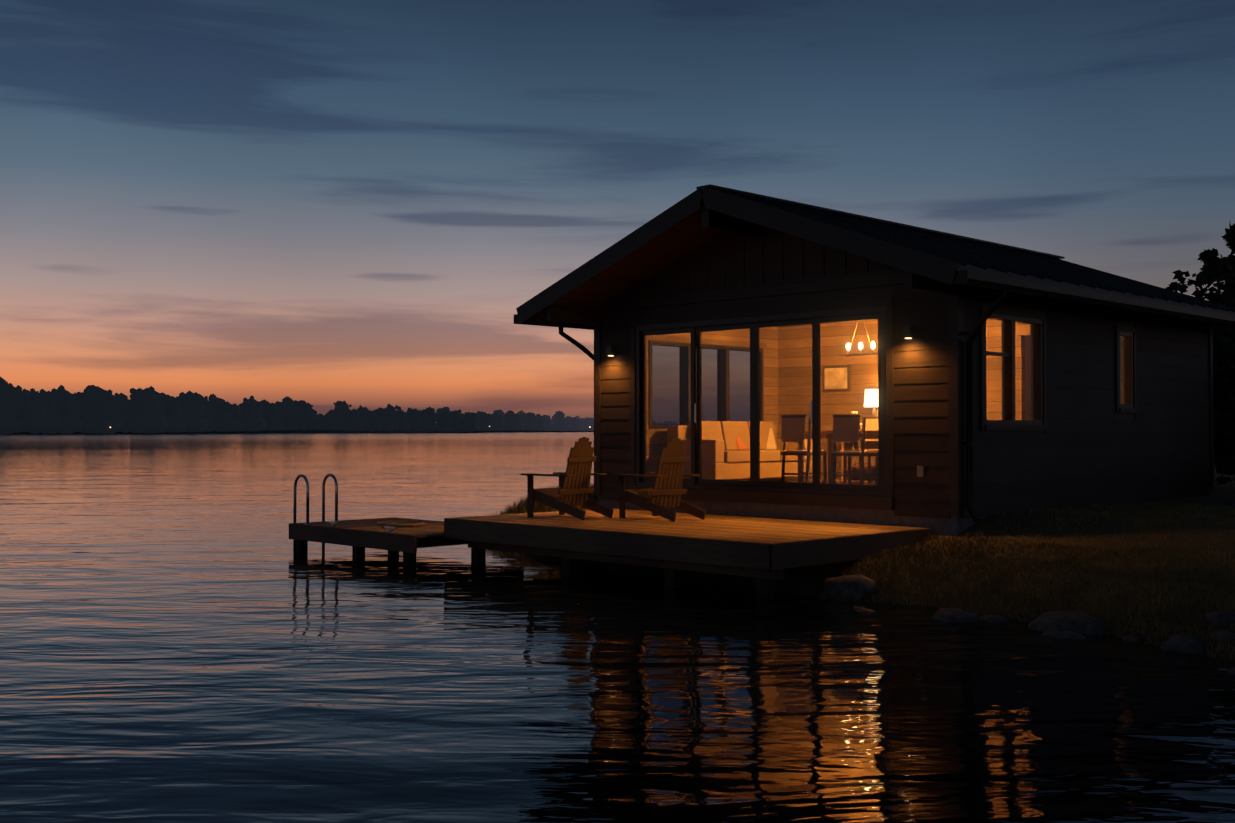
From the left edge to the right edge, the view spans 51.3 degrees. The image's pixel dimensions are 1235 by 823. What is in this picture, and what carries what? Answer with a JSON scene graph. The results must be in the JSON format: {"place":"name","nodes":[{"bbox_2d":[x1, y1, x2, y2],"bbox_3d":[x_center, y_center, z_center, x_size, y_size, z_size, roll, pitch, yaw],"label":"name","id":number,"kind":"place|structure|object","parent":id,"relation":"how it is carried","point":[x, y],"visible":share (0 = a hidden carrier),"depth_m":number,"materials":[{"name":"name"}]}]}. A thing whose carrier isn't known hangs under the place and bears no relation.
{"place":"outdoors","nodes":[
{"label":"outdoors","id":0,"kind":"place"},
{"bbox_2d":[328,521,426,531],"bbox_3d":[-2.957,1.478,16.776,0.961,0.062,1.520,1,-1,-45],"label":"rope","id":1,"kind":"object","parent":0,"point":[391,526],"visible":1,"depth_m":16.80,"materials":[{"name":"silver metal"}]},
{"bbox_2d":[0,432,1234,822],"bbox_3d":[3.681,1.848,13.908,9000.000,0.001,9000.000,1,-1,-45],"label":"lake water","id":2,"kind":"structure","parent":0,"point":[188,634],"depth_m":8.45,"materials":[{"name":"blue liquid"}]},
{"bbox_2d":[289,523,467,565],"bbox_3d":[-2.845,2.260,17.063,1.740,1.486,2.875,1,-1,-45],"label":"dock frame","id":3,"kind":"object","parent":2,"relation":"in","point":[359,541],"visible":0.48,"depth_m":16.27,"materials":[{"name":"brown wood"}]},
{"bbox_2d":[293,474,339,549],"bbox_3d":[-4.148,1.761,17.664,0.540,1.802,0.415,1,-1,-45],"label":"swim ladder","id":4,"kind":"object","parent":3,"relation":"attached to","point":[304,477],"visible":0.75,"depth_m":17.63,"materials":[{"name":"silver metal"}]},
{"bbox_2d":[291,517,443,537],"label":"dock planks","id":5,"kind":"object","parent":3,"relation":"on","point":[430,528],"visible":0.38,"depth_m":16.88,"materials":[{"name":"brown wood"}]},
{"bbox_2d":[0,0,1234,422],"label":"sky","id":6,"kind":"structure","parent":0,"point":[320,203],"materials":[{"name":"blue"}]},
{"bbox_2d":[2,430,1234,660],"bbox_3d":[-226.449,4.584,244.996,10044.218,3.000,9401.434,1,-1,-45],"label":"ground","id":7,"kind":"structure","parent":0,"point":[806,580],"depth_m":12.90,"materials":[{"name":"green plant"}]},
{"bbox_2d":[0,377,593,433],"bbox_3d":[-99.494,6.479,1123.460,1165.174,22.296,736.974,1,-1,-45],"label":"distant treeline","id":8,"kind":"object","parent":7,"relation":"on","point":[90,409],"visible":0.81,"depth_m":605.37,"materials":[{"name":"green plant"}]},
{"bbox_2d":[444,518,929,598],"bbox_3d":[0.653,2.085,14.935,2.802,1.576,5.074,1,-1,-45],"label":"deck frame","id":9,"kind":"object","parent":7,"relation":"on","point":[765,565],"visible":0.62,"depth_m":13.41,"materials":[{"name":"brown wood"}]},
{"bbox_2d":[521,437,612,519],"bbox_3d":[-0.594,0.810,15.871,1.006,0.996,0.705,-1,-1,42],"label":"adirondack chair","id":10,"kind":"object","parent":9,"relation":"on","point":[572,490],"visible":1,"depth_m":15.79,"materials":[{"name":"brown wood"}]},
{"bbox_2d":[612,437,705,521],"bbox_3d":[0.535,0.807,15.640,0.705,0.996,1.006,1,-1,-42],"label":"adirondack chair","id":11,"kind":"object","parent":9,"relation":"on","point":[666,490],"visible":1,"depth_m":15.54,"materials":[{"name":"brown wood"}]},
{"bbox_2d":[449,508,925,543],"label":"deck planks","id":12,"kind":"object","parent":9,"relation":"on","point":[747,529],"visible":0.67,"depth_m":14.48,"materials":[{"name":"brown wood"}]},
{"bbox_2d":[823,574,1234,674],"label":"shore stones","id":13,"kind":"object","parent":7,"relation":"on","point":[1056,624],"visible":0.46,"depth_m":10.51,"materials":[{"name":"grey stone"}]},
{"bbox_2d":[1165,263,1234,306],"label":"tree","id":14,"kind":"object","parent":7,"relation":"on","point":[1218,296],"visible":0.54,"depth_m":25.52,"materials":[{"name":"green plant"}]},
{"bbox_2d":[1197,223,1234,295],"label":"tree","id":15,"kind":"object","parent":7,"relation":"on","point":[1212,261],"visible":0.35,"depth_m":38.62,"materials":[{"name":"green plant"}]},
{"bbox_2d":[594,225,1213,536],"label":"house walls","id":16,"kind":"structure","parent":0,"point":[1089,446],"depth_m":16.23,"materials":[{"name":"brown wood"}]},
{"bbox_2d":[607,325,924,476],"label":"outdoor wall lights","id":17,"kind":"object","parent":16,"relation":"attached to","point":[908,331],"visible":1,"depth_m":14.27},
{"bbox_2d":[823,365,850,391],"bbox_3d":[3.367,-0.508,19.765,0.033,0.400,0.500,1,-1,-45],"label":"picture frame","id":18,"kind":"object","parent":16,"relation":"attached to","point":[832,379],"depth_m":19.74,"materials":[{"name":"wood"}]},
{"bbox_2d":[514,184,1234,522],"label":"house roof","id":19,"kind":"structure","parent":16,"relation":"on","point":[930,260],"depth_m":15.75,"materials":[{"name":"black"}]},
{"bbox_2d":[667,421,811,479],"bbox_3d":[1.843,0.586,18.932,2.250,0.888,0.950,1,-1,-45],"label":"sofa","id":20,"kind":"object","parent":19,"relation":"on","point":[774,460],"depth_m":18.57,"materials":[{"name":"beige fabric"}]},
{"bbox_2d":[690,428,775,449],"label":"throw pillows","id":21,"kind":"object","parent":20,"relation":"on","point":[745,447],"depth_m":19.45,"materials":[{"name":"fabric"}]},
{"bbox_2d":[804,480,874,484],"bbox_3d":[3.302,1.002,17.422,1.900,0.011,2.600,1,-1,-45],"label":"rug","id":22,"kind":"object","parent":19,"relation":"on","point":[852,482],"depth_m":18.25,"materials":[{"name":"brown fabric"}]},
{"bbox_2d":[781,415,826,482],"bbox_3d":[2.484,0.528,17.208,0.473,0.956,0.440,1,-1,-45],"label":"dining chair","id":23,"kind":"object","parent":22,"relation":"on","point":[798,429],"depth_m":17.08,"materials":[{"name":"brown wood"}]},
{"bbox_2d":[798,431,877,482],"bbox_3d":[3.302,0.633,17.427,0.900,0.750,1.700,1,-1,-45],"label":"dining table","id":24,"kind":"object","parent":22,"relation":"on","point":[828,435],"depth_m":17.69,"materials":[{"name":"brown wood"}]},
{"bbox_2d":[851,411,861,427],"bbox_3d":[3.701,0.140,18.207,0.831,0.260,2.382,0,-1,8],"label":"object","id":25,"kind":"object","parent":24,"relation":"on","point":[854,412],"depth_m":17.48,"materials":[{"name":"ceramic"}]},
{"bbox_2d":[832,414,878,484],"bbox_3d":[3.063,0.519,16.597,0.440,0.956,0.473,-1,-1,41],"label":"dining chair","id":26,"kind":"object","parent":22,"relation":"on","point":[850,428],"depth_m":16.45,"materials":[{"name":"brown wood"}]},
{"bbox_2d":[844,416,877,482],"bbox_3d":[3.528,0.543,18.246,0.473,0.956,0.440,1,-1,-45],"label":"dining chair","id":27,"kind":"object","parent":22,"relation":"on","point":[874,421],"depth_m":18.36,"materials":[{"name":"brown wood"}]},
{"bbox_2d":[841,428,874,480],"bbox_3d":[3.812,0.642,19.063,0.350,0.780,1.000,1,-1,-45],"label":"dining chair","id":28,"kind":"object","parent":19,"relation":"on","point":[842,462],"depth_m":19.27,"materials":[{"name":"brown wood"}]},
{"bbox_2d":[864,389,877,415],"bbox_3d":[3.809,-0.038,19.069,0.300,0.580,0.300,1,-1,-45],"label":"table lamp","id":29,"kind":"object","parent":28,"relation":"on","point":[869,398],"depth_m":18.96,"materials":[{"name":"white fabric"}]},
{"bbox_2d":[844,320,877,355],"bbox_3d":[3.302,-1.075,17.452,0.120,0.632,0.540,1,-1,-45],"label":"pendant light","id":30,"kind":"object","parent":19,"relation":"hanging from","point":[872,345],"depth_m":17.43,"materials":[{"name":"gold metal"}]},
{"bbox_2d":[628,297,1136,509],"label":"house windows","id":31,"kind":"structure","parent":16,"relation":"in","point":[696,379],"depth_m":16.04,"materials":[{"name":"clear glass"}]}
]}

